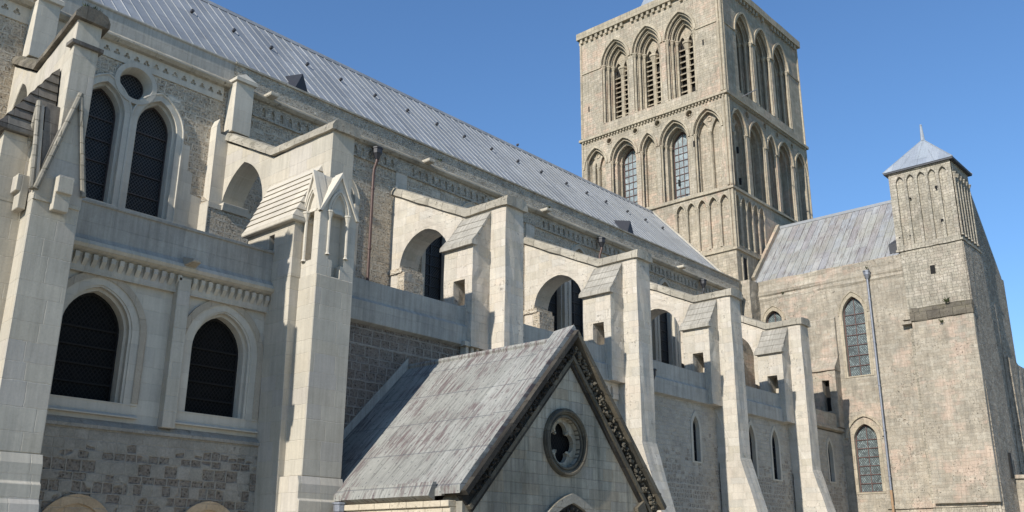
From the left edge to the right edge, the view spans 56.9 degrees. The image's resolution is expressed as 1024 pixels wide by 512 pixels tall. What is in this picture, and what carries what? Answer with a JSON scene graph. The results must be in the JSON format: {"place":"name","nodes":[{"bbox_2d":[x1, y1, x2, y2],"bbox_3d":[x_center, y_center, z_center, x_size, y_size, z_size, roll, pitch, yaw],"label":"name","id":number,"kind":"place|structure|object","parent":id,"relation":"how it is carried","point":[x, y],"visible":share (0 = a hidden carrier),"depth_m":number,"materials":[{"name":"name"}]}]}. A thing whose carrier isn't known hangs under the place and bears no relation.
{"place":"outdoors","nodes":[
{"label":"outdoors","id":0,"kind":"place"},
{"bbox_2d":[209,0,1023,367],"label":"sky","id":1,"kind":"structure","parent":0,"point":[871,72],"materials":[{"name":"blue"}]},
{"label":"ground","id":2,"kind":"structure","parent":0,"visible":0},
{"bbox_2d":[0,0,848,511],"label":"church nave","id":3,"kind":"structure","parent":2,"relation":"on","point":[154,394],"depth_m":23.57,"materials":[{"name":"beige stone"}]},
{"bbox_2d":[0,6,110,511],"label":"flying buttress","id":4,"kind":"structure","parent":3,"relation":"attached to","point":[43,123],"depth_m":15.79,"materials":[{"name":"stone"}]},
{"bbox_2d":[48,278,139,418],"bbox_3d":[-7.822,1.601,17.454,0.600,2.640,1.960,-15,-23,39],"label":"aisle window","id":5,"kind":"structure","parent":3,"relation":"in","point":[92,337],"depth_m":17.57,"materials":[{"name":"black glass"}]},
{"bbox_2d":[85,73,132,207],"bbox_3d":[-9.895,-2.753,22.436,0.512,3.398,1.435,-15,-23,39],"label":"clerestory window","id":6,"kind":"structure","parent":3,"relation":"in","point":[109,112],"depth_m":22.68,"materials":[{"name":"black glass"}]},
{"bbox_2d":[114,62,156,104],"bbox_3d":[-9.390,-4.206,23.399,0.400,1.080,1.080,-15,-23,39],"label":"round window","id":7,"kind":"structure","parent":3,"relation":"in","point":[138,82],"depth_m":23.51,"materials":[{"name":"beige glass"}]},
{"bbox_2d":[117,93,183,222],"bbox_3d":[-8.982,-2.434,23.406,0.512,3.398,1.455,-15,-23,39],"label":"clerestory window","id":8,"kind":"structure","parent":3,"relation":"in","point":[154,156],"depth_m":23.53,"materials":[{"name":"black glass"}]},
{"bbox_2d":[175,305,257,432],"bbox_3d":[-6.082,2.210,19.303,0.600,2.640,1.960,-15,-23,39],"label":"aisle window","id":9,"kind":"structure","parent":3,"relation":"in","point":[218,351],"depth_m":19.40,"materials":[{"name":"black glass"}]},
{"bbox_2d":[219,120,360,511],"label":"flying buttress","id":10,"kind":"structure","parent":3,"relation":"attached to","point":[304,220],"depth_m":19.87,"materials":[{"name":"stone"}]},
{"bbox_2d":[351,178,359,276],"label":"clerestory window","id":11,"kind":"structure","parent":3,"relation":"in","point":[355,195],"depth_m":27.93,"materials":[{"name":"grey stone"}]},
{"bbox_2d":[366,146,382,280],"bbox_3d":[-4.101,-0.750,27.917,0.314,5.310,0.314,-6,-19,18],"label":"rainwater pipe","id":12,"kind":"object","parent":3,"relation":"attached to","point":[377,152],"visible":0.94,"depth_m":28.21,"materials":[{"name":"black metal"}]},
{"bbox_2d":[421,236,445,301],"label":"clerestory window","id":13,"kind":"structure","parent":3,"relation":"in","point":[432,261],"depth_m":30.26,"materials":[{"name":"black glass"}]},
{"bbox_2d":[388,188,527,349],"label":"flying buttress","id":14,"kind":"structure","parent":3,"relation":"attached to","point":[481,248],"depth_m":25.63,"materials":[{"name":"stone"}]},
{"bbox_2d":[461,201,475,207],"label":"clerestory window","id":15,"kind":"structure","parent":3,"relation":"in","point":[469,204],"depth_m":31.66,"materials":[{"name":"grey stone"}]},
{"bbox_2d":[548,282,567,330],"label":"clerestory window","id":16,"kind":"structure","parent":3,"relation":"in","point":[558,306],"depth_m":34.56,"materials":[{"name":"black"}]},
{"bbox_2d":[568,244,587,338],"bbox_3d":[2.410,1.487,35.513,0.474,4.005,1.489,-15,-23,39],"label":"clerestory window","id":17,"kind":"structure","parent":3,"relation":"in","point":[575,304],"depth_m":35.60,"materials":[{"name":"black glass"}]},
{"bbox_2d":[523,237,674,511],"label":"flying buttress","id":18,"kind":"structure","parent":3,"relation":"attached to","point":[614,294],"depth_m":29.81,"materials":[{"name":"stone"}]},
{"bbox_2d":[597,237,605,258],"bbox_3d":[3.467,-0.095,36.522,0.314,1.250,0.314,-6,-19,18],"label":"rainwater pipe","id":19,"kind":"object","parent":3,"relation":"attached to","point":[601,241],"visible":0.86,"depth_m":36.56,"materials":[{"name":"black metal"}]},
{"bbox_2d":[651,317,657,360],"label":"clerestory window","id":20,"kind":"structure","parent":3,"relation":"in","point":[654,322],"depth_m":38.68,"materials":[{"name":"grey stone"}]},
{"bbox_2d":[657,278,678,366],"bbox_3d":[6.342,2.864,39.691,0.474,4.005,1.489,-15,-23,39],"label":"clerestory window","id":21,"kind":"structure","parent":3,"relation":"in","point":[666,322],"depth_m":39.80,"materials":[{"name":"black glass"}]},
{"bbox_2d":[677,322,684,367],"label":"clerestory window","id":22,"kind":"structure","parent":3,"relation":"in","point":[678,332],"depth_m":40.00,"materials":[{"name":"beige stone"}]},
{"bbox_2d":[576,0,812,388],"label":"crossing tower","id":23,"kind":"structure","parent":3,"relation":"on","point":[692,127],"depth_m":51.10,"materials":[{"name":"stone"}]},
{"bbox_2d":[624,150,637,203],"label":"tower window","id":24,"kind":"structure","parent":23,"relation":"in","point":[630,175],"depth_m":52.30,"materials":[{"name":"grey glass"}]},
{"bbox_2d":[674,133,689,198],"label":"tower window","id":25,"kind":"structure","parent":23,"relation":"in","point":[681,164],"depth_m":50.12,"materials":[{"name":"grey glass"}]},
{"bbox_2d":[743,257,747,279],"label":"doorway","id":26,"kind":"structure","parent":23,"relation":"in","point":[745,260],"depth_m":46.00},
{"bbox_2d":[690,411,702,463],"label":"aisle window","id":27,"kind":"structure","parent":3,"relation":"in","point":[695,425],"depth_m":32.33,"materials":[{"name":"grey stone"}]},
{"bbox_2d":[699,279,706,293],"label":"rainwater pipe","id":28,"kind":"object","parent":3,"relation":"attached to","point":[703,283],"visible":0.73,"depth_m":41.91,"materials":[{"name":"black metal"}]},
{"bbox_2d":[650,282,767,511],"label":"flying buttress","id":29,"kind":"structure","parent":3,"relation":"attached to","point":[710,327],"depth_m":33.66,"materials":[{"name":"stone"}]},
{"bbox_2d":[748,420,758,478],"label":"aisle window","id":30,"kind":"structure","parent":3,"relation":"in","point":[752,435],"depth_m":35.21,"materials":[{"name":"grey stone"}]},
{"bbox_2d":[770,425,782,481],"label":"aisle window","id":31,"kind":"structure","parent":3,"relation":"in","point":[775,448],"depth_m":36.43,"materials":[{"name":"grey stone"}]},
{"bbox_2d":[741,315,835,511],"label":"flying buttress","id":32,"kind":"structure","parent":3,"relation":"attached to","point":[782,360],"depth_m":37.66,"materials":[{"name":"stone"}]},
{"bbox_2d":[826,437,836,483],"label":"aisle window","id":33,"kind":"structure","parent":3,"relation":"in","point":[829,447],"depth_m":39.96,"materials":[{"name":"grey stone"}]},
{"bbox_2d":[334,325,666,511],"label":"porch","id":34,"kind":"object","parent":2,"relation":"on","point":[537,426],"visible":0.99,"depth_m":19.24,"materials":[{"name":"stone"}]},
{"bbox_2d":[332,502,345,511],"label":"rainwater pipe","id":35,"kind":"object","parent":34,"relation":"attached to","point":[338,506],"visible":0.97,"depth_m":18.39,"materials":[{"name":"metal"}]},
{"bbox_2d":[543,408,587,476],"bbox_3d":[0.988,3.775,19.109,0.404,1.360,1.360,-15,-23,39],"label":"round window","id":36,"kind":"structure","parent":34,"relation":"in","point":[559,441],"depth_m":19.21,"materials":[{"name":"stone"}]},
{"bbox_2d":[741,195,1020,511],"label":"transept","id":37,"kind":"structure","parent":2,"relation":"on","point":[812,269],"depth_m":41.89,"materials":[{"name":"stone"}]},
{"bbox_2d":[762,306,784,322],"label":"transept window","id":38,"kind":"structure","parent":37,"relation":"in","point":[773,313],"depth_m":44.91,"materials":[{"name":"beige glass"}]},
{"bbox_2d":[826,382,831,410],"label":"doorway","id":39,"kind":"structure","parent":37,"relation":"in","point":[827,383],"depth_m":41.81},
{"bbox_2d":[838,291,874,378],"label":"transept window","id":40,"kind":"structure","parent":37,"relation":"in","point":[852,310],"depth_m":41.98,"materials":[{"name":"grey glass"}]},
{"bbox_2d":[846,414,886,493],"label":"transept window","id":41,"kind":"structure","parent":37,"relation":"in","point":[868,464],"depth_m":40.39,"materials":[{"name":"grey glass"}]},
{"bbox_2d":[862,270,894,511],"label":"rainwater pipe","id":42,"kind":"object","parent":37,"relation":"attached to","point":[866,273],"visible":1,"depth_m":40.42,"materials":[{"name":"metal"}]},
{"bbox_2d":[882,124,1023,511],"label":"stair turret","id":43,"kind":"object","parent":2,"relation":"on","point":[960,354],"visible":1,"depth_m":39.36,"materials":[{"name":"grey stone"}]}
]}

